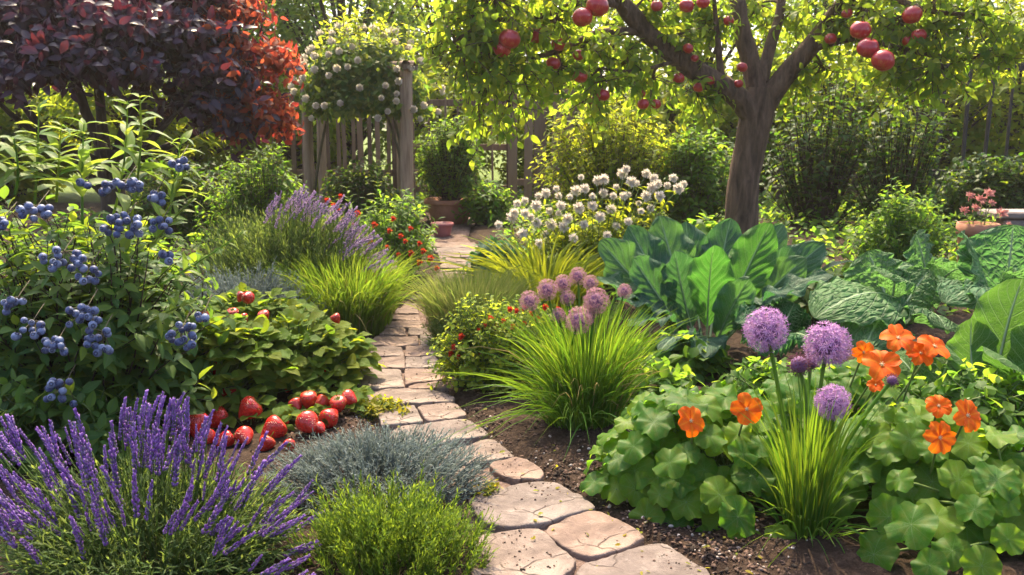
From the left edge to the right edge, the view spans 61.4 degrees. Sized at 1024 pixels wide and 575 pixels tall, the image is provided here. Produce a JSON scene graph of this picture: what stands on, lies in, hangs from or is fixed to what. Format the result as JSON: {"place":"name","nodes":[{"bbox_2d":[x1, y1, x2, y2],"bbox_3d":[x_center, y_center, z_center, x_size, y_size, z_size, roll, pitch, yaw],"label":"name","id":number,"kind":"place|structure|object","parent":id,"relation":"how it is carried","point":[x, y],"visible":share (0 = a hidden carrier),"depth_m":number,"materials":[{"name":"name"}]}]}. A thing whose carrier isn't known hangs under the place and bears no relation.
{"place":"outdoors","nodes":[
{"label":"outdoors","id":0,"kind":"place"},
{"bbox_2d":[0,129,1023,574],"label":"ground","id":1,"kind":"structure","parent":0,"point":[844,561],"depth_m":3.40,"materials":[{"name":"soil"}]},
{"bbox_2d":[0,92,92,203],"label":"tall bush","id":2,"kind":"object","parent":1,"relation":"on","point":[23,195],"visible":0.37,"depth_m":11.19,"materials":[{"name":"green plant"}]},
{"bbox_2d":[0,81,128,194],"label":"leafy tree","id":3,"kind":"object","parent":1,"relation":"on","point":[14,127],"visible":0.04,"depth_m":11.30,"materials":[{"name":"green plant"}]},
{"bbox_2d":[0,365,183,477],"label":"shrub","id":4,"kind":"object","parent":1,"relation":"on","point":[96,412],"visible":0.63,"depth_m":3.22,"materials":[{"name":"green plant"}]},
{"bbox_2d":[21,64,227,205],"bbox_3d":[-4.168,-2.260,9.671,2.184,3.054,2.228,7,13,34],"label":"leafy tree","id":5,"kind":"object","parent":1,"relation":"on","point":[149,103],"visible":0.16,"depth_m":9.46,"materials":[{"name":"green plant"}]},
{"bbox_2d":[0,93,259,428],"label":"blueberry bush","id":6,"kind":"object","parent":1,"relation":"on","point":[100,317],"visible":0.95,"depth_m":3.41,"materials":[{"name":"green plant"}]},
{"bbox_2d":[0,0,305,257],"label":"purple tree","id":7,"kind":"object","parent":1,"relation":"on","point":[214,59],"visible":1,"depth_m":6.25,"materials":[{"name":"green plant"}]},
{"bbox_2d":[0,389,325,574],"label":"lavender bush","id":8,"kind":"object","parent":1,"relation":"on","point":[137,516],"visible":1,"depth_m":2.47,"materials":[{"name":"purple plant"}]},
{"bbox_2d":[113,92,255,197],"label":"tall bush","id":9,"kind":"object","parent":1,"relation":"on","point":[204,156],"visible":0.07,"depth_m":11.40,"materials":[{"name":"green plant"}]},
{"bbox_2d":[125,154,255,241],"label":"shrub","id":10,"kind":"object","parent":1,"relation":"on","point":[148,187],"visible":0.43,"depth_m":8.05,"materials":[{"name":"green plant"}]},
{"bbox_2d":[189,407,206,437],"bbox_3d":[-1.309,0.561,3.577,0.097,0.115,0.097,7,13,33],"label":"strawberry","id":11,"kind":"object","parent":1,"relation":"on","point":[198,419],"visible":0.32,"depth_m":3.53,"materials":[{"name":"red plant"}]},
{"bbox_2d":[208,406,230,427],"bbox_3d":[-1.259,0.552,3.694,0.111,0.101,0.100,2,11,8],"label":"strawberry","id":12,"kind":"object","parent":1,"relation":"on","point":[219,414],"visible":0.65,"depth_m":3.65,"materials":[{"name":"red plant"}]},
{"bbox_2d":[216,430,234,446],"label":"strawberry","id":13,"kind":"object","parent":1,"relation":"on","point":[230,439],"visible":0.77,"depth_m":3.47,"materials":[{"name":"red plant"}]},
{"bbox_2d":[150,291,302,426],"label":"strawberry plant","id":14,"kind":"object","parent":1,"relation":"on","point":[255,357],"visible":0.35,"depth_m":3.82,"materials":[{"name":"green plant"}]},
{"bbox_2d":[234,426,253,444],"bbox_3d":[-1.083,0.599,3.498,0.085,0.077,0.078,5,12,23],"label":"strawberry","id":15,"kind":"object","parent":1,"relation":"on","point":[241,433],"visible":0.91,"depth_m":3.47,"materials":[{"name":"red plant"}]},
{"bbox_2d":[174,256,327,324],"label":"silver plant","id":16,"kind":"object","parent":1,"relation":"on","point":[255,284],"visible":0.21,"depth_m":5.06,"materials":[{"name":"grey plant"}]},
{"bbox_2d":[188,282,318,340],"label":"strawberry plant","id":17,"kind":"object","parent":1,"relation":"on","point":[256,307],"visible":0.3,"depth_m":4.59,"materials":[{"name":"green plant"}]},
{"bbox_2d":[192,138,323,255],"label":"leafy shrub","id":18,"kind":"object","parent":1,"relation":"on","point":[259,200],"visible":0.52,"depth_m":7.14,"materials":[{"name":"green plant"}]},
{"bbox_2d":[160,0,356,187],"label":"leafy tree","id":19,"kind":"object","parent":1,"relation":"on","point":[279,3],"visible":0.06,"depth_m":12.85,"materials":[{"name":"green plant"}]},
{"bbox_2d":[201,394,322,432],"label":"strawberry plant","id":20,"kind":"object","parent":1,"relation":"on","point":[282,410],"visible":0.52,"depth_m":3.69,"materials":[{"name":"green plant"}]},
{"bbox_2d":[238,395,264,419],"bbox_3d":[-1.114,0.513,3.696,0.103,0.104,0.104,4,12,22],"label":"strawberry","id":21,"kind":"object","parent":20,"relation":"on","point":[250,405],"visible":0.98,"depth_m":3.66,"materials":[{"name":"red plant"}]},
{"bbox_2d":[259,431,275,450],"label":"strawberry","id":22,"kind":"object","parent":1,"relation":"on","point":[269,442],"visible":0.87,"depth_m":3.41,"materials":[{"name":"red plant"}]},
{"bbox_2d":[261,415,289,438],"bbox_3d":[-0.975,0.574,3.556,0.103,0.100,0.101,2,11,11],"label":"strawberry","id":23,"kind":"object","parent":1,"relation":"on","point":[276,425],"visible":0.87,"depth_m":3.52,"materials":[{"name":"red plant"}]},
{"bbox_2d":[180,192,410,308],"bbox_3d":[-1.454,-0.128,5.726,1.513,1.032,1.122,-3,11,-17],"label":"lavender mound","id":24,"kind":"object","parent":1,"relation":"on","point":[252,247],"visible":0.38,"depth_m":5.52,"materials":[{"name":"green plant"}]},
{"bbox_2d":[240,75,350,195],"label":"tall bush","id":25,"kind":"object","parent":1,"relation":"on","point":[286,155],"visible":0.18,"depth_m":11.51,"materials":[{"name":"green plant"}]},
{"bbox_2d":[295,410,317,432],"bbox_3d":[-0.849,0.554,3.576,0.096,0.098,0.093,2,11,12],"label":"strawberry","id":26,"kind":"object","parent":1,"relation":"on","point":[306,421],"visible":0.98,"depth_m":3.54,"materials":[{"name":"red plant"}]},
{"bbox_2d":[227,305,386,400],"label":"strawberry plant","id":27,"kind":"object","parent":1,"relation":"on","point":[333,334],"visible":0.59,"depth_m":4.11,"materials":[{"name":"green plant"}]},
{"bbox_2d":[247,184,397,285],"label":"lavender bush","id":28,"kind":"object","parent":1,"relation":"on","point":[298,204],"visible":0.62,"depth_m":5.45,"materials":[{"name":"purple plant"}]},
{"bbox_2d":[318,408,338,428],"bbox_3d":[-0.780,0.556,3.665,0.088,0.086,0.090,-3,11,-17],"label":"strawberry","id":29,"kind":"object","parent":1,"relation":"on","point":[328,418],"visible":0.93,"depth_m":3.64,"materials":[{"name":"red plant"}]},
{"bbox_2d":[285,379,382,417],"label":"strawberry plant","id":30,"kind":"object","parent":1,"relation":"on","point":[361,393],"visible":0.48,"depth_m":3.92,"materials":[{"name":"green plant"}]},
{"bbox_2d":[299,386,316,408],"bbox_3d":[-0.894,0.489,3.788,0.076,0.115,0.078,4,19,11],"label":"strawberry","id":31,"kind":"object","parent":30,"relation":"on","point":[307,398],"visible":0.89,"depth_m":3.76,"materials":[{"name":"red plant"}]},
{"bbox_2d":[342,389,356,404],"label":"strawberry","id":32,"kind":"object","parent":30,"relation":"on","point":[349,395],"visible":0.59,"depth_m":3.81,"materials":[{"name":"red plant"}]},
{"bbox_2d":[329,392,346,411],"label":"strawberry","id":33,"kind":"object","parent":1,"relation":"on","point":[338,402],"visible":0.96,"depth_m":3.73,"materials":[{"name":"red plant"}]},
{"bbox_2d":[241,0,442,185],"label":"leafy tree","id":34,"kind":"object","parent":1,"relation":"on","point":[399,6],"visible":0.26,"depth_m":12.10,"materials":[{"name":"green plant"}]},
{"bbox_2d":[237,244,450,335],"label":"ornamental grass","id":35,"kind":"object","parent":1,"relation":"on","point":[360,302],"depth_m":5.25,"materials":[{"name":"green plant"}]},
{"bbox_2d":[287,82,417,205],"bbox_3d":[-1.932,-1.744,10.481,1.557,1.580,0.076,0,11,0],"label":"picket fence","id":36,"kind":"object","parent":1,"relation":"on","point":[393,172],"visible":0.2,"depth_m":10.46,"materials":[{"name":"brown wood"}]},
{"bbox_2d":[296,60,417,221],"bbox_3d":[-1.563,-1.442,8.987,1.337,1.704,1.446,0,11,0],"label":"rose arbour","id":37,"kind":"object","parent":1,"relation":"on","point":[405,165],"visible":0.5,"depth_m":8.41,"materials":[{"name":"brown wood"}]},
{"bbox_2d":[287,4,445,213],"bbox_3d":[-1.430,-1.653,8.677,1.550,2.201,1.412,0,11,0],"label":"climbing rose","id":38,"kind":"object","parent":37,"relation":"on","point":[351,77],"visible":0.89,"depth_m":8.22,"materials":[{"name":"green plant"}]},
{"bbox_2d":[320,150,399,225],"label":"shrub","id":39,"kind":"object","parent":1,"relation":"on","point":[361,188],"visible":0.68,"depth_m":8.79,"materials":[{"name":"green plant"}]},
{"bbox_2d":[257,419,500,515],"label":"grey lavender","id":40,"kind":"object","parent":1,"relation":"on","point":[384,455],"visible":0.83,"depth_m":2.98,"materials":[{"name":"silver plant"}]},
{"bbox_2d":[324,166,445,278],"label":"red flower shrub","id":41,"kind":"object","parent":1,"relation":"on","point":[400,240],"visible":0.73,"depth_m":6.48,"materials":[{"name":"green plant"}]},
{"bbox_2d":[280,459,500,574],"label":"rosemary cushion","id":42,"kind":"object","parent":1,"relation":"on","point":[421,524],"visible":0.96,"depth_m":2.48,"materials":[{"name":"green plant"}]},
{"bbox_2d":[372,56,500,197],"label":"tall bush","id":43,"kind":"object","parent":1,"relation":"on","point":[450,110],"visible":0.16,"depth_m":11.82,"materials":[{"name":"green plant"}]},
{"bbox_2d":[345,0,528,153],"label":"leafy tree","id":44,"kind":"object","parent":1,"relation":"on","point":[430,23],"visible":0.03,"depth_m":14.35,"materials":[{"name":"green plant"}]},
{"bbox_2d":[419,313,474,350],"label":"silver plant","id":45,"kind":"object","parent":1,"relation":"on","point":[439,327],"visible":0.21,"depth_m":4.93,"materials":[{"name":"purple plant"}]},
{"bbox_2d":[413,97,507,204],"bbox_3d":[-0.615,-1.715,10.894,1.349,1.368,0.075,0,11,0],"label":"lattice fence","id":46,"kind":"object","parent":1,"relation":"on","point":[444,102],"visible":0.16,"depth_m":10.87,"materials":[{"name":"brown wood"}]},
{"bbox_2d":[387,261,545,350],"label":"ornamental grass","id":47,"kind":"object","parent":1,"relation":"on","point":[444,298],"depth_m":4.99,"materials":[{"name":"green plant"}]},
{"bbox_2d":[451,179,519,225],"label":"shrub","id":48,"kind":"object","parent":1,"relation":"on","point":[489,204],"visible":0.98,"depth_m":8.90,"materials":[{"name":"green plant"}]},
{"bbox_2d":[462,235,526,274],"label":"ornamental grass","id":49,"kind":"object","parent":1,"relation":"on","point":[482,245],"depth_m":6.57,"materials":[{"name":"green plant"}]},
{"bbox_2d":[0,190,989,322],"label":"ground cover","id":50,"kind":"object","parent":1,"relation":"on","point":[845,233],"visible":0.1,"depth_m":8.13,"materials":[{"name":"green plant"}]},
{"bbox_2d":[427,291,566,394],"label":"button flower bush","id":51,"kind":"object","parent":1,"relation":"on","point":[468,335],"visible":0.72,"depth_m":4.17,"materials":[{"name":"green plant"}]},
{"bbox_2d":[419,228,613,313],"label":"daylily clump","id":52,"kind":"object","parent":1,"relation":"on","point":[554,269],"visible":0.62,"depth_m":5.77,"materials":[{"name":"green plant"}]},
{"bbox_2d":[285,362,761,574],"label":"fallen leaves","id":53,"kind":"object","parent":1,"relation":"on","point":[619,544],"visible":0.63,"depth_m":2.78,"materials":[{"name":"brown plant"}]},
{"bbox_2d":[482,44,609,197],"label":"tall bush","id":54,"kind":"object","parent":1,"relation":"on","point":[520,167],"visible":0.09,"depth_m":11.73,"materials":[{"name":"green plant"}]},
{"bbox_2d":[508,90,586,209],"bbox_3d":[0.495,-1.632,10.299,1.084,1.429,0.076,0,11,0],"label":"plank fence","id":55,"kind":"object","parent":1,"relation":"on","point":[514,182],"visible":0.23,"depth_m":10.27,"materials":[{"name":"brown wood"}]},
{"bbox_2d":[463,0,675,135],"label":"leafy tree","id":56,"kind":"object","parent":1,"relation":"on","point":[526,7],"visible":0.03,"depth_m":12.88,"materials":[{"name":"green plant"}]},
{"bbox_2d":[426,266,714,460],"bbox_3d":[0.176,0.327,3.518,1.268,0.663,1.514,9,14,39],"label":"chive clump","id":57,"kind":"object","parent":1,"relation":"on","point":[587,383],"visible":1,"depth_m":3.65,"materials":[{"name":"green plant"}]},
{"bbox_2d":[519,207,649,282],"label":"leafy shrub","id":58,"kind":"object","parent":1,"relation":"on","point":[581,236],"visible":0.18,"depth_m":6.51,"materials":[{"name":"green plant"}]},
{"bbox_2d":[494,164,687,286],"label":"white flower bank","id":59,"kind":"structure","parent":1,"relation":"on","point":[654,184],"depth_m":6.45,"materials":[{"name":"white plant"}]},
{"bbox_2d":[526,88,687,224],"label":"golden shrub","id":60,"kind":"object","parent":1,"relation":"on","point":[593,161],"visible":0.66,"depth_m":8.64,"materials":[{"name":"green plant"}]},
{"bbox_2d":[587,60,731,189],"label":"tall bush","id":61,"kind":"object","parent":1,"relation":"on","point":[670,115],"visible":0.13,"depth_m":10.91,"materials":[{"name":"green plant"}]},
{"bbox_2d":[625,350,703,402],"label":"shrub","id":62,"kind":"object","parent":1,"relation":"on","point":[680,373],"visible":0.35,"depth_m":3.91,"materials":[{"name":"green plant"}]},
{"bbox_2d":[617,326,736,384],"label":"shrub","id":63,"kind":"object","parent":1,"relation":"on","point":[700,366],"visible":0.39,"depth_m":4.36,"materials":[{"name":"green plant"}]},
{"bbox_2d":[580,384,797,539],"bbox_3d":[0.639,0.557,2.995,0.806,0.530,0.755,0,11,0],"label":"nasturtium plant","id":64,"kind":"object","parent":1,"relation":"on","point":[671,448],"visible":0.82,"depth_m":2.84,"materials":[{"name":"green plant"}]},
{"bbox_2d":[648,118,734,223],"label":"leafy shrub","id":65,"kind":"object","parent":1,"relation":"on","point":[701,191],"visible":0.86,"depth_m":8.38,"materials":[{"name":"green plant"}]},
{"bbox_2d":[598,0,802,167],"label":"leafy tree","id":66,"kind":"object","parent":1,"relation":"on","point":[710,61],"visible":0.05,"depth_m":12.21,"materials":[{"name":"green plant"}]},
{"bbox_2d":[685,209,716,235],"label":"shrub","id":67,"kind":"object","parent":1,"relation":"on","point":[702,227],"visible":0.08,"depth_m":6.88,"materials":[{"name":"green plant"}]},
{"bbox_2d":[403,0,1023,233],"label":"apple tree","id":68,"kind":"object","parent":1,"relation":"on","point":[479,52],"visible":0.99,"depth_m":6.20,"materials":[{"name":"green plant"}]},
{"bbox_2d":[596,215,833,357],"bbox_3d":[1.168,0.004,4.844,1.402,0.749,0.921,-6,12,-29],"label":"collard plant","id":69,"kind":"object","parent":1,"relation":"on","point":[722,270],"visible":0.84,"depth_m":4.82,"materials":[{"name":"green plant"}]},
{"bbox_2d":[696,356,827,397],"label":"shrub","id":70,"kind":"object","parent":1,"relation":"on","point":[755,376],"visible":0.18,"depth_m":3.89,"materials":[{"name":"green plant"}]},
{"bbox_2d":[705,50,824,200],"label":"tall bush","id":71,"kind":"object","parent":1,"relation":"on","point":[730,119],"visible":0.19,"depth_m":11.16,"materials":[{"name":"green plant"}]},
{"bbox_2d":[734,300,825,356],"bbox_3d":[1.347,0.187,4.396,0.473,0.230,0.569,0,11,0],"label":"curly kale","id":72,"kind":"object","parent":1,"relation":"on","point":[799,320],"visible":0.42,"depth_m":4.42,"materials":[{"name":"green plant"}]},
{"bbox_2d":[773,132,860,204],"bbox_3d":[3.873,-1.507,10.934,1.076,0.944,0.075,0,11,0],"label":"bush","id":73,"kind":"object","parent":1,"relation":"on","point":[777,194],"visible":0.12,"depth_m":10.89,"materials":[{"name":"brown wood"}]},
{"bbox_2d":[759,58,887,224],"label":"thicket shrub","id":74,"kind":"object","parent":1,"relation":"on","point":[825,185],"visible":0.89,"depth_m":8.81,"materials":[{"name":"green plant"}]},
{"bbox_2d":[730,0,921,127],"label":"leafy tree","id":75,"kind":"object","parent":1,"relation":"on","point":[825,3],"visible":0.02,"depth_m":13.57,"materials":[{"name":"green plant"}]},
{"bbox_2d":[730,306,930,566],"bbox_3d":[0.914,0.427,2.769,0.702,0.748,0.860,-4,11,-18],"label":"allium clump","id":76,"kind":"object","parent":1,"relation":"on","point":[807,483],"visible":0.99,"depth_m":2.69,"materials":[{"name":"green plant"}]},
{"bbox_2d":[769,34,915,195],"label":"tall bush","id":77,"kind":"object","parent":1,"relation":"on","point":[867,106],"visible":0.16,"depth_m":10.97,"materials":[{"name":"green plant"}]},
{"bbox_2d":[744,324,949,469],"bbox_3d":[1.207,0.405,3.288,0.836,0.626,0.619,4,12,21],"label":"nasturtium plant","id":78,"kind":"object","parent":1,"relation":"on","point":[870,366],"visible":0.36,"depth_m":3.13,"materials":[{"name":"orange plant"}]},
{"bbox_2d":[794,262,912,327],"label":"shrub","id":79,"kind":"object","parent":1,"relation":"on","point":[802,302],"visible":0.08,"depth_m":5.51,"materials":[{"name":"green plant"}]},
{"bbox_2d":[808,249,958,351],"bbox_3d":[1.966,0.061,4.433,0.667,0.411,1.002,9,14,40],"label":"savoy cabbage","id":80,"kind":"object","parent":1,"relation":"on","point":[872,295],"visible":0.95,"depth_m":4.36,"materials":[{"name":"green plant"}]},
{"bbox_2d":[836,60,959,225],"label":"thicket shrub","id":81,"kind":"object","parent":1,"relation":"on","point":[908,176],"visible":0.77,"depth_m":8.51,"materials":[{"name":"green plant"}]},
{"bbox_2d":[837,177,961,261],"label":"leafy shrub","id":82,"kind":"object","parent":1,"relation":"on","point":[895,233],"visible":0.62,"depth_m":6.44,"materials":[{"name":"green plant"}]},
{"bbox_2d":[821,395,1017,540],"bbox_3d":[1.368,0.535,2.853,0.751,0.501,0.606,0,11,0],"label":"nasturtium plant","id":83,"kind":"object","parent":1,"relation":"on","point":[938,430],"visible":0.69,"depth_m":2.73,"materials":[{"name":"green plant"}]},
{"bbox_2d":[898,229,964,282],"bbox_3d":[2.445,-0.122,5.072,0.665,0.385,0.425,-8,13,-35],"label":"savoy cabbage","id":84,"kind":"object","parent":1,"relation":"on","point":[917,253],"visible":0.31,"depth_m":5.17,"materials":[{"name":"green plant"}]},
{"bbox_2d":[858,38,1012,196],"bbox_3d":[5.378,-2.144,11.150,1.855,2.260,1.882,0,11,0],"label":"tall bush","id":85,"kind":"object","parent":1,"relation":"on","point":[955,149],"visible":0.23,"depth_m":10.67,"materials":[{"name":"green plant"}]},
{"bbox_2d":[890,350,981,406],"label":"chard plant","id":86,"kind":"object","parent":1,"relation":"on","point":[906,365],"visible":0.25,"depth_m":3.69,"materials":[{"name":"green plant"}]},
{"bbox_2d":[851,0,1023,166],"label":"leafy tree","id":87,"kind":"object","parent":1,"relation":"on","point":[998,3],"visible":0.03,"depth_m":14.07,"materials":[{"name":"green plant"}]},
{"bbox_2d":[856,425,1023,574],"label":"nasturtium plant","id":88,"kind":"object","parent":1,"relation":"on","point":[976,519],"visible":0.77,"depth_m":2.50,"materials":[{"name":"green plant"}]},
{"bbox_2d":[857,357,1023,444],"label":"shrub","id":89,"kind":"object","parent":1,"relation":"on","point":[1000,407],"visible":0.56,"depth_m":3.52,"materials":[{"name":"green plant"}]},
{"bbox_2d":[912,63,1023,193],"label":"fence","id":90,"kind":"object","parent":1,"relation":"on","point":[988,122],"visible":0.15,"depth_m":9.42,"materials":[{"name":"brown wood"}]},
{"bbox_2d":[920,152,1023,225],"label":"thicket shrub","id":91,"kind":"object","parent":1,"relation":"on","point":[1007,185],"visible":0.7,"depth_m":8.82,"materials":[{"name":"green plant"}]},
{"bbox_2d":[955,221,1000,261],"bbox_3d":[3.584,-0.278,6.666,0.306,0.440,0.306,0,11,0],"label":"terracotta pot","id":92,"kind":"object","parent":1,"relation":"on","point":[970,229],"visible":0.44,"depth_m":6.56,"materials":[{"name":"ceramic"}]},
{"bbox_2d":[959,189,1008,224],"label":"pink flower","id":93,"kind":"object","parent":92,"relation":"in","point":[983,200],"visible":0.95,"depth_m":6.60,"materials":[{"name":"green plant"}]},
{"bbox_2d":[936,224,1023,308],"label":"savoy cabbage","id":94,"kind":"object","parent":1,"relation":"on","point":[990,258],"visible":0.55,"depth_m":4.78,"materials":[{"name":"green plant"}]},
{"bbox_2d":[941,24,1023,191],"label":"tall bush","id":95,"kind":"object","parent":1,"relation":"on","point":[1016,142],"visible":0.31,"depth_m":10.51,"materials":[{"name":"green plant"}]},
{"bbox_2d":[945,278,1023,401],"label":"chard plant","id":96,"kind":"object","parent":1,"relation":"on","point":[990,332],"visible":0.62,"depth_m":3.92,"materials":[{"name":"green plant"}]},
{"bbox_2d":[955,0,1023,114],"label":"leafy tree","id":97,"kind":"object","parent":1,"relation":"on","point":[1019,8],"visible":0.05,"depth_m":14.62,"materials":[{"name":"green plant"}]},
{"bbox_2d":[977,209,1023,226],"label":"stone wall","id":98,"kind":"structure","parent":1,"relation":"on","point":[1015,217],"depth_m":6.85,"materials":[{"name":"grey stone"}]},
{"bbox_2d":[33,0,1023,128],"label":"sky","id":99,"kind":"structure","parent":0,"point":[724,52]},
{"bbox_2d":[358,217,709,574],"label":"path","id":100,"kind":"structure","parent":0,"point":[571,518],"depth_m":2.97,"materials":[{"name":"beige stone"}]},
{"bbox_2d":[348,393,410,421],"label":"golden edging plant","id":101,"kind":"object","parent":100,"relation":"on","point":[374,406],"visible":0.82,"depth_m":3.87,"materials":[{"name":"yellow plant"}]},
{"bbox_2d":[431,221,453,236],"bbox_3d":[-0.674,-0.562,8.342,0.224,0.130,0.224,0,11,0],"label":"pink pot","id":102,"kind":"object","parent":100,"relation":"on","point":[444,229],"visible":0.87,"depth_m":8.27,"materials":[{"name":"ceramic"}]},
{"bbox_2d":[424,197,474,223],"bbox_3d":[-0.674,-0.829,9.309,0.551,0.260,0.551,0,11,0],"label":"terracotta pot","id":103,"kind":"object","parent":100,"relation":"on","point":[437,209],"visible":0.6,"depth_m":9.11,"materials":[{"name":"ceramic"}]},
{"bbox_2d":[413,111,489,200],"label":"round shrub","id":104,"kind":"object","parent":103,"relation":"on","point":[449,175],"visible":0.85,"depth_m":9.05,"materials":[{"name":"green plant"}]},
{"bbox_2d":[466,478,499,497],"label":"golden edging plant","id":105,"kind":"object","parent":100,"relation":"on","point":[488,489],"visible":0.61,"depth_m":3.03,"materials":[{"name":"yellow plant"}]},
{"bbox_2d":[368,268,699,569],"bbox_3d":[-0.329,0.320,4.740,0.970,0.144,4.810,-2,11,-9],"label":"grit","id":106,"kind":"object","parent":100,"relation":"on","point":[550,554],"visible":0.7,"depth_m":3.03,"materials":[{"name":"gravel"}]},
{"bbox_2d":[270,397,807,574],"bbox_3d":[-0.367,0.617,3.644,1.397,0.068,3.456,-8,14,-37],"label":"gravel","id":107,"kind":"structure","parent":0,"point":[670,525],"depth_m":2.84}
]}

